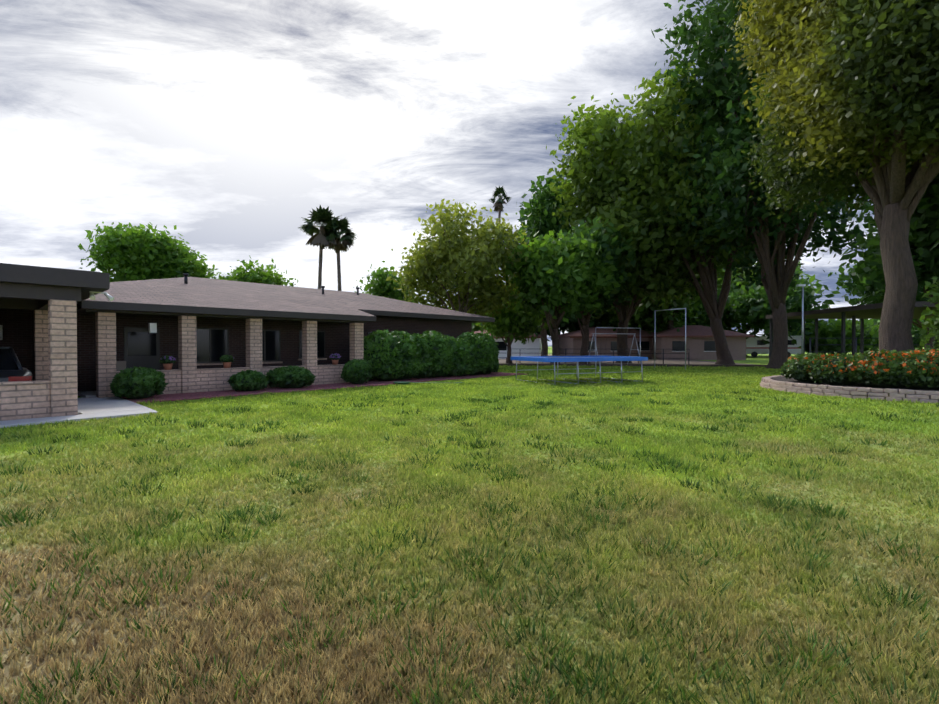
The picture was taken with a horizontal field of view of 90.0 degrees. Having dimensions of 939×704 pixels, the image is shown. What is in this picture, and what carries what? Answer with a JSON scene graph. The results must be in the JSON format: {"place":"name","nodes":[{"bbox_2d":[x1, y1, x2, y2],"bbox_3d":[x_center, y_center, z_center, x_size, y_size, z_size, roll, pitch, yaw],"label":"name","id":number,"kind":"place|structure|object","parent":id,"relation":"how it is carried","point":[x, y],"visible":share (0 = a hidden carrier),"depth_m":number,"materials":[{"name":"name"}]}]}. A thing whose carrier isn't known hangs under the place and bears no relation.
{"place":"outdoors","nodes":[
{"label":"outdoors","id":0,"kind":"place"},
{"bbox_2d":[0,309,33,380],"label":"carport back wall","id":1,"kind":"structure","parent":0,"point":[17,331],"depth_m":15.16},
{"bbox_2d":[0,0,876,346],"label":"sky","id":2,"kind":"structure","parent":0,"point":[225,123],"materials":[{"name":"white"}]},
{"bbox_2d":[0,347,938,703],"bbox_3d":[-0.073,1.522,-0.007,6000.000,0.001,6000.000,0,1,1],"label":"ground","id":3,"kind":"structure","parent":0,"point":[758,359],"depth_m":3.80,"materials":[{"name":"green plant"}]},
{"bbox_2d":[0,397,156,427],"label":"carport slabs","id":4,"kind":"structure","parent":3,"relation":"on","point":[89,408],"depth_m":10.56,"materials":[{"name":"grey concrete"}]},
{"bbox_2d":[0,347,31,381],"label":"parked car","id":5,"kind":"object","parent":4,"relation":"on","point":[12,368],"visible":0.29,"depth_m":10.34,"materials":[{"name":"grey paint"}]},
{"bbox_2d":[0,299,77,420],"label":"carport pillars","id":6,"kind":"structure","parent":4,"relation":"on","point":[50,390],"depth_m":9.88,"materials":[{"name":"beige brick"}]},
{"bbox_2d":[0,263,109,309],"bbox_3d":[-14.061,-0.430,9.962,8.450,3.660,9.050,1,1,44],"label":"carport roof","id":7,"kind":"structure","parent":6,"relation":"on","point":[25,287],"depth_m":9.76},
{"bbox_2d":[89,291,113,300],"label":"flood lights","id":8,"kind":"object","parent":7,"relation":"attached to","point":[108,296],"visible":1,"depth_m":10.87,"materials":[{"name":"white paint"}]},
{"bbox_2d":[78,391,95,397],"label":"porch slab","id":9,"kind":"structure","parent":3,"relation":"on","point":[83,394],"depth_m":14.03,"materials":[{"name":"grey concrete"}]},
{"bbox_2d":[116,361,125,370],"bbox_3d":[-11.145,0.758,14.630,0.540,0.950,0.540,0,1,24],"label":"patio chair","id":10,"kind":"object","parent":9,"relation":"on","point":[120,365],"visible":0.08,"depth_m":14.61,"materials":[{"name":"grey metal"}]},
{"bbox_2d":[77,222,221,281],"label":"tree","id":11,"kind":"object","parent":3,"relation":"on","point":[134,253],"depth_m":43.42,"materials":[{"name":"green plant"}]},
{"bbox_2d":[95,312,363,397],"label":"brick porch columns","id":12,"kind":"structure","parent":3,"relation":"on","point":[187,376],"depth_m":15.29,"materials":[{"name":"beige brick"}]},
{"bbox_2d":[85,309,366,322],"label":"porch beam","id":13,"kind":"structure","parent":12,"relation":"on","point":[172,314],"depth_m":15.62,"materials":[{"name":"brown wood"}]},
{"bbox_2d":[163,360,338,369],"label":"flower pots","id":14,"kind":"object","parent":12,"relation":"on","point":[225,365],"visible":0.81,"depth_m":15.91,"materials":[{"name":"brown ceramic"}]},
{"bbox_2d":[159,355,175,363],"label":"pot flowers","id":15,"kind":"object","parent":14,"relation":"on","point":[170,358],"depth_m":14.64,"materials":[{"name":"plant"}]},
{"bbox_2d":[220,355,233,361],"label":"pot flowers","id":16,"kind":"object","parent":14,"relation":"on","point":[226,357],"depth_m":15.89,"materials":[{"name":"green plant"}]},
{"bbox_2d":[329,353,340,359],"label":"pot flowers","id":17,"kind":"object","parent":14,"relation":"on","point":[338,356],"depth_m":18.85,"materials":[{"name":"purple plant"}]},
{"bbox_2d":[211,255,297,285],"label":"tree","id":18,"kind":"object","parent":3,"relation":"on","point":[259,274],"depth_m":50.50,"materials":[{"name":"green plant"}]},
{"bbox_2d":[77,303,471,391],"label":"house","id":19,"kind":"structure","parent":3,"relation":"on","point":[137,345],"depth_m":17.59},
{"bbox_2d":[147,315,157,333],"bbox_3d":[-10.018,-0.900,14.843,0.240,0.640,0.240,1,1,44],"label":"porch lantern","id":20,"kind":"object","parent":19,"relation":"attached to","point":[152,327],"visible":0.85,"depth_m":14.78,"materials":[{"name":"white glass"}]},
{"bbox_2d":[77,277,494,322],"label":"house roof","id":21,"kind":"structure","parent":19,"relation":"on","point":[202,296],"depth_m":18.28,"materials":[{"name":"grey tile"}]},
{"bbox_2d":[183,273,359,294],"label":"roof vents","id":22,"kind":"object","parent":21,"relation":"on","point":[185,275],"visible":0.85,"depth_m":18.83,"materials":[{"name":"grey metal"}]},
{"bbox_2d":[121,372,526,402],"bbox_3d":[-3.990,1.265,19.583,3.050,0.035,18.350,1,1,44],"label":"gravel bed","id":23,"kind":"object","parent":3,"relation":"on","point":[208,394],"visible":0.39,"depth_m":16.14,"materials":[{"name":"brown gravel"}]},
{"bbox_2d":[110,366,168,398],"bbox_3d":[-9.453,0.879,13.415,1.408,0.966,1.364,0,1,1],"label":"porch shrub","id":24,"kind":"object","parent":23,"relation":"on","point":[153,376],"depth_m":13.06,"materials":[{"name":"green plant"}]},
{"bbox_2d":[227,370,268,390],"bbox_3d":[-7.406,0.956,15.721,1.229,0.755,1.151,0,1,1],"label":"porch shrub","id":25,"kind":"object","parent":23,"relation":"on","point":[235,383],"depth_m":15.39,"materials":[{"name":"green plant"}]},
{"bbox_2d":[266,366,315,387],"bbox_3d":[-6.418,0.893,16.790,1.769,0.855,1.248,0,1,1],"label":"porch shrub","id":26,"kind":"object","parent":23,"relation":"on","point":[283,371],"depth_m":16.44,"materials":[{"name":"green plant"}]},
{"bbox_2d":[341,359,372,383],"bbox_3d":[-4.464,0.779,18.692,1.260,1.039,1.304,0,1,1],"label":"porch shrub","id":27,"kind":"object","parent":23,"relation":"on","point":[346,376],"depth_m":18.31,"materials":[{"name":"green plant"}]},
{"bbox_2d":[393,381,463,384],"bbox_3d":[-1.660,1.228,18.259,2.801,0.102,0.716,0,1,16],"label":"edging","id":28,"kind":"object","parent":23,"relation":"on","point":[402,382],"visible":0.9,"depth_m":18.26,"materials":[{"name":"green"}]},
{"bbox_2d":[363,329,499,380],"bbox_3d":[-1.608,0.090,22.882,2.214,2.330,8.647,1,1,43],"label":"hedge","id":29,"kind":"object","parent":23,"relation":"on","point":[458,367],"depth_m":21.53,"materials":[{"name":"green plant"}]},
{"bbox_2d":[386,199,529,325],"bbox_3d":[-0.970,-5.385,37.084,11.331,13.206,12.288,0,1,1],"label":"yellow tree","id":30,"kind":"object","parent":3,"relation":"on","point":[458,254],"depth_m":34.68,"materials":[{"name":"plant"}]},
{"bbox_2d":[510,356,647,384],"bbox_3d":[4.698,0.734,20.412,4.960,1.064,3.148,0,1,-23],"label":"trampoline","id":31,"kind":"object","parent":3,"relation":"on","point":[557,359],"visible":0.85,"depth_m":19.41,"materials":[{"name":"blue metal"}]},
{"bbox_2d":[499,363,766,366],"bbox_3d":[11.483,1.000,35.312,24.167,0.180,0.200,0,1,8],"label":"timber border","id":32,"kind":"object","parent":3,"relation":"on","point":[630,365],"visible":0.5,"depth_m":35.02,"materials":[{"name":"brown wood"}]},
{"bbox_2d":[595,308,685,369],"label":"pipe frames","id":33,"kind":"structure","parent":3,"relation":"on","point":[655,334],"depth_m":32.75,"materials":[{"name":"silver metal"}]},
{"bbox_2d":[612,259,740,331],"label":"tree","id":34,"kind":"object","parent":3,"relation":"on","point":[663,314],"depth_m":54.03,"materials":[{"name":"green plant"}]},
{"bbox_2d":[650,325,754,359],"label":"neighbour house","id":35,"kind":"structure","parent":3,"relation":"on","point":[700,342],"depth_m":52.21,"materials":[{"name":"paint"}]},
{"bbox_2d":[682,284,740,331],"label":"tree","id":36,"kind":"object","parent":3,"relation":"on","point":[702,318],"depth_m":67.78,"materials":[{"name":"green plant"}]},
{"bbox_2d":[499,338,931,363],"bbox_3d":[18.160,0.108,33.796,43.479,2.002,9.874,1,1,38],"label":"pipe fence","id":37,"kind":"object","parent":3,"relation":"on","point":[663,353],"visible":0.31,"depth_m":39.70,"materials":[{"name":"grey metal"}]},
{"bbox_2d":[691,261,829,355],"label":"tree","id":38,"kind":"object","parent":3,"relation":"on","point":[745,283],"depth_m":69.11,"materials":[{"name":"green plant"}]},
{"bbox_2d":[651,0,874,368],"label":"tree","id":39,"kind":"object","parent":3,"relation":"on","point":[724,175],"depth_m":31.07,"materials":[{"name":"green plant"}]},
{"bbox_2d":[746,336,800,356],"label":"motor home","id":40,"kind":"object","parent":3,"relation":"on","point":[755,346],"visible":0.46,"depth_m":64.91,"materials":[{"name":"white metal"}]},
{"bbox_2d":[717,271,834,356],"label":"tree","id":41,"kind":"object","parent":3,"relation":"on","point":[750,309],"depth_m":60.60,"materials":[{"name":"green plant"}]},
{"bbox_2d":[796,284,805,353],"bbox_3d":[20.895,-1.550,29.632,0.450,5.420,0.200,0,1,1],"label":"light pole","id":42,"kind":"object","parent":3,"relation":"on","point":[802,286],"visible":0.78,"depth_m":29.59,"materials":[{"name":"silver metal"}]},
{"bbox_2d":[720,0,938,351],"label":"tree","id":43,"kind":"object","parent":3,"relation":"on","point":[821,109],"depth_m":15.37,"materials":[{"name":"plant"}]},
{"bbox_2d":[788,319,879,355],"bbox_3d":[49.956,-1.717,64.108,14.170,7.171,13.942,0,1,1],"label":"hedge","id":44,"kind":"object","parent":3,"relation":"on","point":[831,328],"depth_m":61.31,"materials":[{"name":"green plant"}]},
{"bbox_2d":[760,375,938,403],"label":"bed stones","id":45,"kind":"object","parent":3,"relation":"on","point":[864,392],"visible":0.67,"depth_m":13.64,"materials":[{"name":"beige stone"}]},
{"bbox_2d":[766,301,936,360],"bbox_3d":[33.468,-0.996,34.192,16.000,4.200,12.500,0,1,1],"label":"shade structure","id":46,"kind":"object","parent":3,"relation":"on","point":[863,312],"visible":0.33,"depth_m":35.73,"materials":[{"name":"brown wood"}]},
{"bbox_2d":[823,153,938,304],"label":"tree","id":47,"kind":"object","parent":3,"relation":"on","point":[923,239],"depth_m":19.97,"materials":[{"name":"green plant"}]},
{"bbox_2d":[823,259,938,348],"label":"tree","id":48,"kind":"object","parent":3,"relation":"on","point":[869,289],"depth_m":51.11,"materials":[{"name":"green plant"}]},
{"bbox_2d":[839,319,937,351],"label":"tree","id":49,"kind":"object","parent":3,"relation":"on","point":[916,339],"visible":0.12,"depth_m":63.83,"materials":[{"name":"green plant"}]},
{"bbox_2d":[498,354,755,364],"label":"road","id":50,"kind":"structure","parent":0,"point":[649,361],"depth_m":43.89,"materials":[{"name":"grey asphalt"}]},
{"bbox_2d":[298,205,342,288],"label":"palm","id":51,"kind":"object","parent":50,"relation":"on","point":[323,216],"visible":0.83,"depth_m":55.60,"materials":[{"name":"green plant"}]},
{"bbox_2d":[318,216,357,290],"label":"palm","id":52,"kind":"object","parent":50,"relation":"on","point":[346,240],"visible":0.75,"depth_m":56.58,"materials":[{"name":"green plant"}]},
{"bbox_2d":[354,261,418,301],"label":"tree","id":53,"kind":"object","parent":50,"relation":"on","point":[382,287],"visible":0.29,"depth_m":52.15,"materials":[{"name":"green plant"}]},
{"bbox_2d":[448,307,486,331],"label":"tree","id":54,"kind":"object","parent":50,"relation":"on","point":[477,328],"visible":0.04,"depth_m":71.71,"materials":[{"name":"green plant"}]},
{"bbox_2d":[489,186,511,275],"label":"tall palm","id":55,"kind":"object","parent":50,"relation":"on","point":[498,204],"visible":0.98,"depth_m":61.31,"materials":[{"name":"green plant"}]},
{"bbox_2d":[474,329,540,356],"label":"neighbour house","id":56,"kind":"structure","parent":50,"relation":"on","point":[519,348],"depth_m":58.00,"materials":[{"name":"white paint"}]},
{"bbox_2d":[472,298,549,362],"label":"small tree","id":57,"kind":"object","parent":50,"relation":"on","point":[506,320],"depth_m":40.37,"materials":[{"name":"green plant"}]},
{"bbox_2d":[503,165,575,355],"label":"tall tree","id":58,"kind":"object","parent":50,"relation":"on","point":[539,216],"depth_m":47.63,"materials":[{"name":"green plant"}]},
{"bbox_2d":[507,289,578,340],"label":"tree","id":59,"kind":"object","parent":50,"relation":"on","point":[569,323],"depth_m":61.83,"materials":[{"name":"green plant"}]},
{"bbox_2d":[494,229,625,363],"bbox_3d":[6.368,-4.073,36.875,10.453,10.588,9.269,-1,1,-37],"label":"round tree","id":60,"kind":"object","parent":50,"relation":"on","point":[555,271],"depth_m":34.49,"materials":[{"name":"green plant"}]},
{"bbox_2d":[538,308,637,334],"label":"tree","id":61,"kind":"object","parent":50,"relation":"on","point":[594,322],"depth_m":60.57,"materials":[{"name":"green plant"}]},
{"bbox_2d":[543,216,651,363],"bbox_3d":[9.566,-4.984,39.572,10.816,12.344,10.570,0,1,1],"label":"round tree","id":62,"kind":"object","parent":50,"relation":"on","point":[601,238],"depth_m":37.15,"materials":[{"name":"green plant"}]},
{"bbox_2d":[547,327,654,358],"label":"neighbour house","id":63,"kind":"structure","parent":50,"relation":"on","point":[570,342],"depth_m":55.86,"materials":[{"name":"paint"}]},
{"bbox_2d":[587,333,639,365],"bbox_3d":[11.346,-0.190,36.800,3.800,2.547,2.056,0,1,-14],"label":"swing set","id":64,"kind":"object","parent":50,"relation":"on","point":[621,344],"visible":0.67,"depth_m":36.84,"materials":[{"name":"silver metal"}]},
{"bbox_2d":[546,93,714,362],"bbox_3d":[14.765,-10.739,41.883,15.188,23.795,14.108,0,1,1],"label":"tree","id":65,"kind":"object","parent":50,"relation":"on","point":[585,171],"depth_m":39.57,"materials":[{"name":"green plant"}]},
{"bbox_2d":[596,296,701,333],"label":"tree","id":66,"kind":"object","parent":50,"relation":"on","point":[650,316],"depth_m":57.87,"materials":[{"name":"green plant"}]},
{"bbox_2d":[602,56,810,364],"bbox_3d":[19.000,-10.545,39.820,16.452,23.458,17.505,0,1,1],"label":"tree","id":67,"kind":"object","parent":50,"relation":"on","point":[648,162],"depth_m":36.14,"materials":[{"name":"green plant"}]},
{"bbox_2d":[770,377,938,390],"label":"bed soil","id":68,"kind":"structure","parent":0,"point":[784,379],"depth_m":14.62,"materials":[{"name":"brown soil"}]},
{"bbox_2d":[779,352,824,382],"bbox_3d":[11.661,0.523,15.980,1.910,1.087,1.943,0,1,1],"label":"shrub","id":69,"kind":"object","parent":68,"relation":"on","point":[787,368],"depth_m":15.79,"materials":[{"name":"green plant"}]},
{"bbox_2d":[806,352,858,384],"bbox_3d":[11.794,0.538,14.961,1.890,1.082,1.951,0,1,1],"label":"shrub","id":70,"kind":"object","parent":68,"relation":"on","point":[814,372],"depth_m":14.63,"materials":[{"name":"green plant"}]},
{"bbox_2d":[844,349,919,387],"bbox_3d":[12.454,0.498,14.073,2.274,1.194,2.278,0,1,1],"label":"shrub","id":71,"kind":"object","parent":68,"relation":"on","point":[884,370],"depth_m":13.58,"materials":[{"name":"green plant"}]},
{"bbox_2d":[898,347,938,389],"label":"shrub","id":72,"kind":"object","parent":68,"relation":"on","point":[923,355],"depth_m":13.01,"materials":[{"name":"green plant"}]},
{"bbox_2d":[912,276,938,348],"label":"bush","id":73,"kind":"object","parent":68,"relation":"on","point":[934,330],"visible":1,"depth_m":15.85,"materials":[{"name":"green plant"}]}
]}

